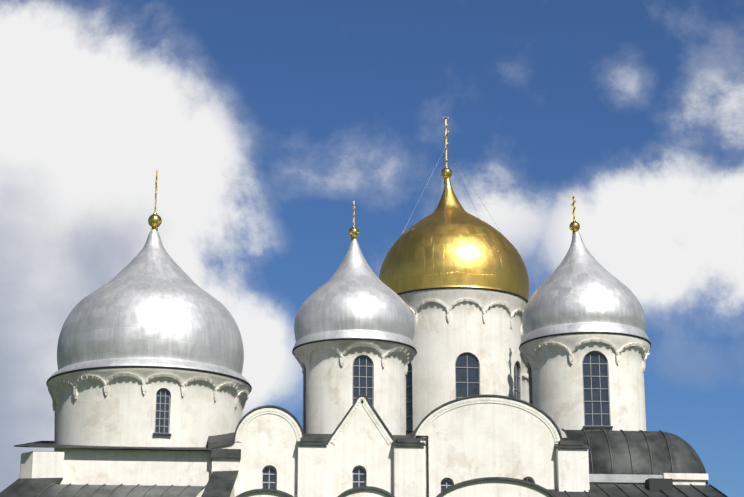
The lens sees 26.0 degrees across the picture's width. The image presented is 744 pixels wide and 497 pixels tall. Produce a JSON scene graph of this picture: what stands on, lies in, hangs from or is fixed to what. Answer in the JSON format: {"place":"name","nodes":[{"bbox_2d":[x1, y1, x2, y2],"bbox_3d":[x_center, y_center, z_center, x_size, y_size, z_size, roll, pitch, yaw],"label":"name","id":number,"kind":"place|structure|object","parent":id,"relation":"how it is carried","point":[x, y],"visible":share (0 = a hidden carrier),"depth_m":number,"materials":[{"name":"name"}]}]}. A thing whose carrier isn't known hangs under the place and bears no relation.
{"place":"outdoors","nodes":[
{"label":"outdoors","id":0,"kind":"place"},
{"bbox_2d":[0,0,743,496],"label":"sky","id":1,"kind":"structure","parent":0,"point":[262,124],"materials":[{"name":"blue"}]},
{"bbox_2d":[242,480,550,496],"bbox_3d":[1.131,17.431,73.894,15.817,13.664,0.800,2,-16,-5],"label":"arched gables","id":2,"kind":"structure","parent":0,"point":[495,488],"depth_m":75.64,"materials":[{"name":"white paint"}]},
{"bbox_2d":[236,477,555,496],"bbox_3d":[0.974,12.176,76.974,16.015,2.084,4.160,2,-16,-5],"label":"arched roof edging","id":3,"kind":"object","parent":2,"relation":"on","point":[551,494],"visible":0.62,"depth_m":75.24,"materials":[{"name":"grey metal"}]},
{"label":"ground","id":4,"kind":"structure","parent":0,"visible":0},
{"bbox_2d":[20,449,238,496],"bbox_3d":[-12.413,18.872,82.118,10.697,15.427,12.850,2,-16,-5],"label":"tower base walls","id":5,"kind":"structure","parent":4,"relation":"on","point":[126,467],"depth_m":78.27,"materials":[{"name":"white paint"}]},
{"bbox_2d":[0,470,238,496],"bbox_3d":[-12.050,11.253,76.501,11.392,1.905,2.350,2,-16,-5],"label":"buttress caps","id":6,"kind":"object","parent":5,"relation":"attached to","point":[220,483],"visible":0.94,"depth_m":76.56,"materials":[{"name":"black metal"}]},
{"bbox_2d":[37,483,205,496],"bbox_3d":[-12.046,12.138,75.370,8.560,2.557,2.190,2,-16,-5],"label":"porch roof","id":7,"kind":"structure","parent":5,"relation":"attached to","point":[75,490],"depth_m":75.89,"materials":[{"name":"grey metal"}]},
{"bbox_2d":[14,441,240,459],"bbox_3d":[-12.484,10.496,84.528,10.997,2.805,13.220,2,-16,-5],"label":"roof eave","id":8,"kind":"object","parent":5,"relation":"on","point":[225,453],"depth_m":78.33,"materials":[{"name":"black metal"}]},
{"bbox_2d":[47,367,250,451],"bbox_3d":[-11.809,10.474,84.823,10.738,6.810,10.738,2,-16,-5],"label":"drum tower","id":9,"kind":"structure","parent":5,"relation":"on","point":[122,413],"depth_m":81.01,"materials":[{"name":"white paint"}]},
{"bbox_2d":[52,388,170,443],"bbox_3d":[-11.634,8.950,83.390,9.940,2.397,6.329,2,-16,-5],"label":"tower windows","id":10,"kind":"structure","parent":9,"relation":"in","point":[162,415],"depth_m":80.77,"materials":[{"name":"glass"}]},
{"bbox_2d":[48,373,248,413],"bbox_3d":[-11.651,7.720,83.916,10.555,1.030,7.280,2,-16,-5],"label":"arcature band","id":11,"kind":"object","parent":9,"relation":"attached to","point":[144,388],"visible":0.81,"depth_m":81.70,"materials":[{"name":"white paint"}]},
{"bbox_2d":[46,365,251,389],"bbox_3d":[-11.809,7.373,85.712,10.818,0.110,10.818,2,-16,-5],"label":"dome cornice","id":12,"kind":"structure","parent":9,"relation":"attached to","point":[142,366],"depth_m":81.19,"materials":[{"name":"silver metal"}]},
{"bbox_2d":[50,229,249,383],"bbox_3d":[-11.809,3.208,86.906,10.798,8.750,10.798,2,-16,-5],"label":"onion dome","id":13,"kind":"structure","parent":9,"relation":"on","point":[151,303],"depth_m":82.67,"materials":[{"name":"silver metal"}]},
{"bbox_2d":[148,170,161,230],"bbox_3d":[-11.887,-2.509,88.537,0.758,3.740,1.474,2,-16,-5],"label":"cross finial","id":14,"kind":"object","parent":13,"relation":"on","point":[154,220],"visible":0.98,"depth_m":88.04,"materials":[{"name":"gold metal"}]},
{"bbox_2d":[230,483,234,496],"bbox_3d":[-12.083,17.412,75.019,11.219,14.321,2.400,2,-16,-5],"label":"wall","id":15,"kind":"structure","parent":4,"relation":"on","point":[232,493],"depth_m":77.77,"materials":[{"name":"paint"}]},
{"bbox_2d":[211,396,589,496],"bbox_3d":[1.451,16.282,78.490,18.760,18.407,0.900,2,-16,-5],"label":"facade wall","id":16,"kind":"structure","parent":4,"relation":"on","point":[473,441],"depth_m":79.91,"materials":[{"name":"white paint"}]},
{"bbox_2d":[262,466,533,491],"bbox_3d":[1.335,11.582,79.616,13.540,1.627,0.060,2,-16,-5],"label":"facade windows","id":17,"kind":"structure","parent":16,"relation":"in","point":[269,477],"depth_m":79.44,"materials":[{"name":"glass"}]},
{"bbox_2d":[547,482,727,496],"bbox_3d":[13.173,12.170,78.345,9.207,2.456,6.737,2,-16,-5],"label":"roof","id":18,"kind":"structure","parent":16,"relation":"on","point":[624,490],"depth_m":80.07,"materials":[{"name":"grey metal"}]},
{"bbox_2d":[645,478,672,490],"bbox_3d":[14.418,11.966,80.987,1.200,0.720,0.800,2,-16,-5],"label":"roof vent","id":19,"kind":"object","parent":18,"relation":"on","point":[658,484],"visible":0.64,"depth_m":80.63,"materials":[{"name":"grey metal"}]},
{"bbox_2d":[589,473,708,484],"bbox_3d":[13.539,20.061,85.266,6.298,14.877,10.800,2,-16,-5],"label":"wall","id":20,"kind":"structure","parent":4,"relation":"on","point":[689,478],"depth_m":82.30,"materials":[{"name":"paint"}]},
{"bbox_3d":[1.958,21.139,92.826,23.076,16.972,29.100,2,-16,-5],"label":"church walls","id":21,"kind":"object","parent":4,"relation":"on","visible":0},
{"bbox_2d":[293,340,415,434],"bbox_3d":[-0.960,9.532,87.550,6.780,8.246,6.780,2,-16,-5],"label":"dome drum","id":22,"kind":"object","parent":21,"relation":"on","point":[328,390],"visible":0.48,"depth_m":85.81,"materials":[{"name":"white paint"}]},
{"bbox_2d":[304,355,373,433],"bbox_3d":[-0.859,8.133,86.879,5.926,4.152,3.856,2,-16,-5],"label":"dome windows","id":23,"kind":"structure","parent":22,"relation":"in","point":[362,374],"depth_m":85.64,"materials":[{"name":"glass"}]},
{"bbox_2d":[294,343,413,373],"bbox_3d":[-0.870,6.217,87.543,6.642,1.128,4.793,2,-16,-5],"label":"arcature band","id":24,"kind":"object","parent":22,"relation":"attached to","point":[342,358],"visible":0.73,"depth_m":86.09,"materials":[{"name":"white paint"}]},
{"bbox_2d":[293,239,415,348],"bbox_3d":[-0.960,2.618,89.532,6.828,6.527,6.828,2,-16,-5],"label":"dome","id":25,"kind":"object","parent":22,"relation":"on","point":[354,296],"visible":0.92,"depth_m":86.69,"materials":[{"name":"silver metal"}]},
{"bbox_2d":[348,201,358,241],"bbox_3d":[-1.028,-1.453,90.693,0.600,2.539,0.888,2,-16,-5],"label":"cross finial","id":26,"kind":"object","parent":25,"relation":"on","point":[353,231],"visible":0.9,"depth_m":90.37,"materials":[{"name":"gold metal"}]},
{"bbox_2d":[292,338,416,356],"bbox_3d":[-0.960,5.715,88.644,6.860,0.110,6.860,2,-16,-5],"label":"dome cornice","id":27,"kind":"structure","parent":22,"relation":"attached to","point":[410,346],"depth_m":85.82,"materials":[{"name":"silver metal"}]},
{"bbox_2d":[208,432,566,447],"bbox_3d":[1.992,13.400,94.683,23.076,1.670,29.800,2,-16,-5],"label":"roof","id":28,"kind":"structure","parent":21,"relation":"on","point":[217,440],"depth_m":81.57,"materials":[{"name":"black metal"}]},
{"bbox_2d":[212,394,562,447],"bbox_3d":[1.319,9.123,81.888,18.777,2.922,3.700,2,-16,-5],"label":"gable roof edging","id":29,"kind":"object","parent":28,"relation":"on","point":[413,434],"visible":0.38,"depth_m":80.13,"materials":[{"name":"grey metal"}]},
{"bbox_2d":[236,396,559,444],"bbox_3d":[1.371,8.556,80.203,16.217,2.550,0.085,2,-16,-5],"label":"molding","id":30,"kind":"structure","parent":29,"relation":"attached to","point":[361,401],"depth_m":80.16,"materials":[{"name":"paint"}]},
{"bbox_2d":[296,437,588,447],"bbox_3d":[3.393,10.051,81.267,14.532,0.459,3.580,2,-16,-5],"label":"pier caps","id":31,"kind":"object","parent":28,"relation":"on","point":[417,442],"visible":0.69,"depth_m":79.65,"materials":[{"name":"black metal"}]},
{"bbox_2d":[399,288,526,434],"bbox_3d":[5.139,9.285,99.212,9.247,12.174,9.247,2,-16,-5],"label":"dome drum","id":32,"kind":"object","parent":28,"relation":"on","point":[491,343],"visible":0.27,"depth_m":96.45,"materials":[{"name":"white paint"}]},
{"bbox_2d":[379,178,528,300],"bbox_3d":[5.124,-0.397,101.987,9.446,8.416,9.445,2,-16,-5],"label":"onion dome","id":33,"kind":"structure","parent":32,"relation":"on","point":[449,241],"depth_m":97.89,"materials":[{"name":"gold metal"}]},
{"bbox_2d":[441,116,451,183],"bbox_3d":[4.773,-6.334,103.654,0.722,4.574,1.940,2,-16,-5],"label":"cross finial","id":34,"kind":"object","parent":33,"relation":"on","point":[446,172],"visible":0.9,"depth_m":103.19,"materials":[{"name":"gold metal"}]},
{"bbox_2d":[402,147,500,233],"bbox_3d":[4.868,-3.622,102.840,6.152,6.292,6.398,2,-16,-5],"label":"guy wires","id":35,"kind":"object","parent":33,"relation":"attached to","point":[445,192],"visible":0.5,"depth_m":102.56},
{"bbox_2d":[397,287,527,302],"bbox_3d":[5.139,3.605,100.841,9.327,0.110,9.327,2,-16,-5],"label":"dome cornice","id":36,"kind":"structure","parent":33,"relation":"attached to","point":[463,287],"depth_m":96.83,"materials":[{"name":"metal"}]},
{"bbox_2d":[406,353,520,432],"bbox_3d":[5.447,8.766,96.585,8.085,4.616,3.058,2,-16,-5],"label":"windows","id":37,"kind":"structure","parent":32,"relation":"in","point":[467,374],"depth_m":95.88,"materials":[{"name":"blue glass"}]},
{"bbox_2d":[409,298,523,334],"bbox_3d":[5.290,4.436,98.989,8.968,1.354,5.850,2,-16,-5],"label":"arcature band","id":38,"kind":"object","parent":32,"relation":"attached to","point":[484,316],"visible":0.6,"depth_m":96.87,"materials":[{"name":"white paint"}]},
{"bbox_2d":[521,359,528,402],"bbox_3d":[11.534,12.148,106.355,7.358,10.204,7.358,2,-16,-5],"label":"tower drum","id":39,"kind":"object","parent":28,"relation":"on","point":[525,388],"visible":0.02,"depth_m":104.51,"materials":[{"name":"white paint"}]},
{"bbox_2d":[520,333,649,437],"bbox_3d":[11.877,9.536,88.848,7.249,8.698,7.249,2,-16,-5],"label":"dome drum","id":40,"kind":"object","parent":21,"relation":"on","point":[557,386],"visible":0.52,"depth_m":86.76,"materials":[{"name":"white paint"}]},
{"bbox_2d":[529,351,612,427],"bbox_3d":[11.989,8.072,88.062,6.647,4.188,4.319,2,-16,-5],"label":"dome windows","id":41,"kind":"structure","parent":40,"relation":"in","point":[596,396],"depth_m":86.28,"materials":[{"name":"blue glass"}]},
{"bbox_2d":[520,232,649,344],"bbox_3d":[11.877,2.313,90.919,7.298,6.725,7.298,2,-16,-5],"label":"dome","id":42,"kind":"object","parent":40,"relation":"on","point":[580,288],"visible":0.79,"depth_m":88.02,"materials":[{"name":"silver metal"}]},
{"bbox_2d":[569,193,579,236],"bbox_3d":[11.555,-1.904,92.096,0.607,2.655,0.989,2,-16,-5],"label":"cross finial","id":43,"kind":"object","parent":42,"relation":"on","point":[574,226],"visible":0.9,"depth_m":91.78,"materials":[{"name":"gold metal"}]},
{"bbox_2d":[519,331,650,350],"bbox_3d":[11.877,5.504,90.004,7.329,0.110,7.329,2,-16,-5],"label":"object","id":44,"kind":"object","parent":42,"relation":"attached to","point":[647,340],"visible":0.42,"depth_m":87.00,"materials":[{"name":"black metal"}]},
{"bbox_2d":[520,339,649,373],"bbox_3d":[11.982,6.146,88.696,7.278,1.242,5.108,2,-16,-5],"label":"arcature band","id":45,"kind":"object","parent":40,"relation":"attached to","point":[571,357],"visible":0.81,"depth_m":87.12,"materials":[{"name":"white paint"}]},
{"bbox_2d":[562,429,707,484],"bbox_3d":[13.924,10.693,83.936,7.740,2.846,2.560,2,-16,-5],"label":"vault roof","id":46,"kind":"structure","parent":21,"relation":"on","point":[641,452],"depth_m":83.19,"materials":[{"name":"black metal"}]},
{"bbox_2d":[589,474,662,483],"bbox_3d":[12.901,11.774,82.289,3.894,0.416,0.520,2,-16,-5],"label":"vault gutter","id":47,"kind":"object","parent":46,"relation":"attached to","point":[614,478],"visible":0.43,"depth_m":82.01,"materials":[{"name":"white paint"}]},
{"bbox_3d":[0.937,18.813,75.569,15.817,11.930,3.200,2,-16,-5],"label":"annex","id":48,"kind":"object","parent":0,"visible":0},
{"bbox_2d":[415,436,428,496],"bbox_3d":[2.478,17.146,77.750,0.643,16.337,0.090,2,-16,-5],"label":"rain pipe","id":49,"kind":"object","parent":48,"relation":"attached to","point":[427,464],"visible":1,"depth_m":79.59,"materials":[{"name":"grey metal"}]},
{"bbox_2d":[297,445,588,496],"bbox_3d":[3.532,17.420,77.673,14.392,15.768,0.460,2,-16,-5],"label":"pilasters","id":50,"kind":"object","parent":48,"relation":"attached to","point":[571,467],"visible":1,"depth_m":79.09,"materials":[{"name":"paint"}]}
]}

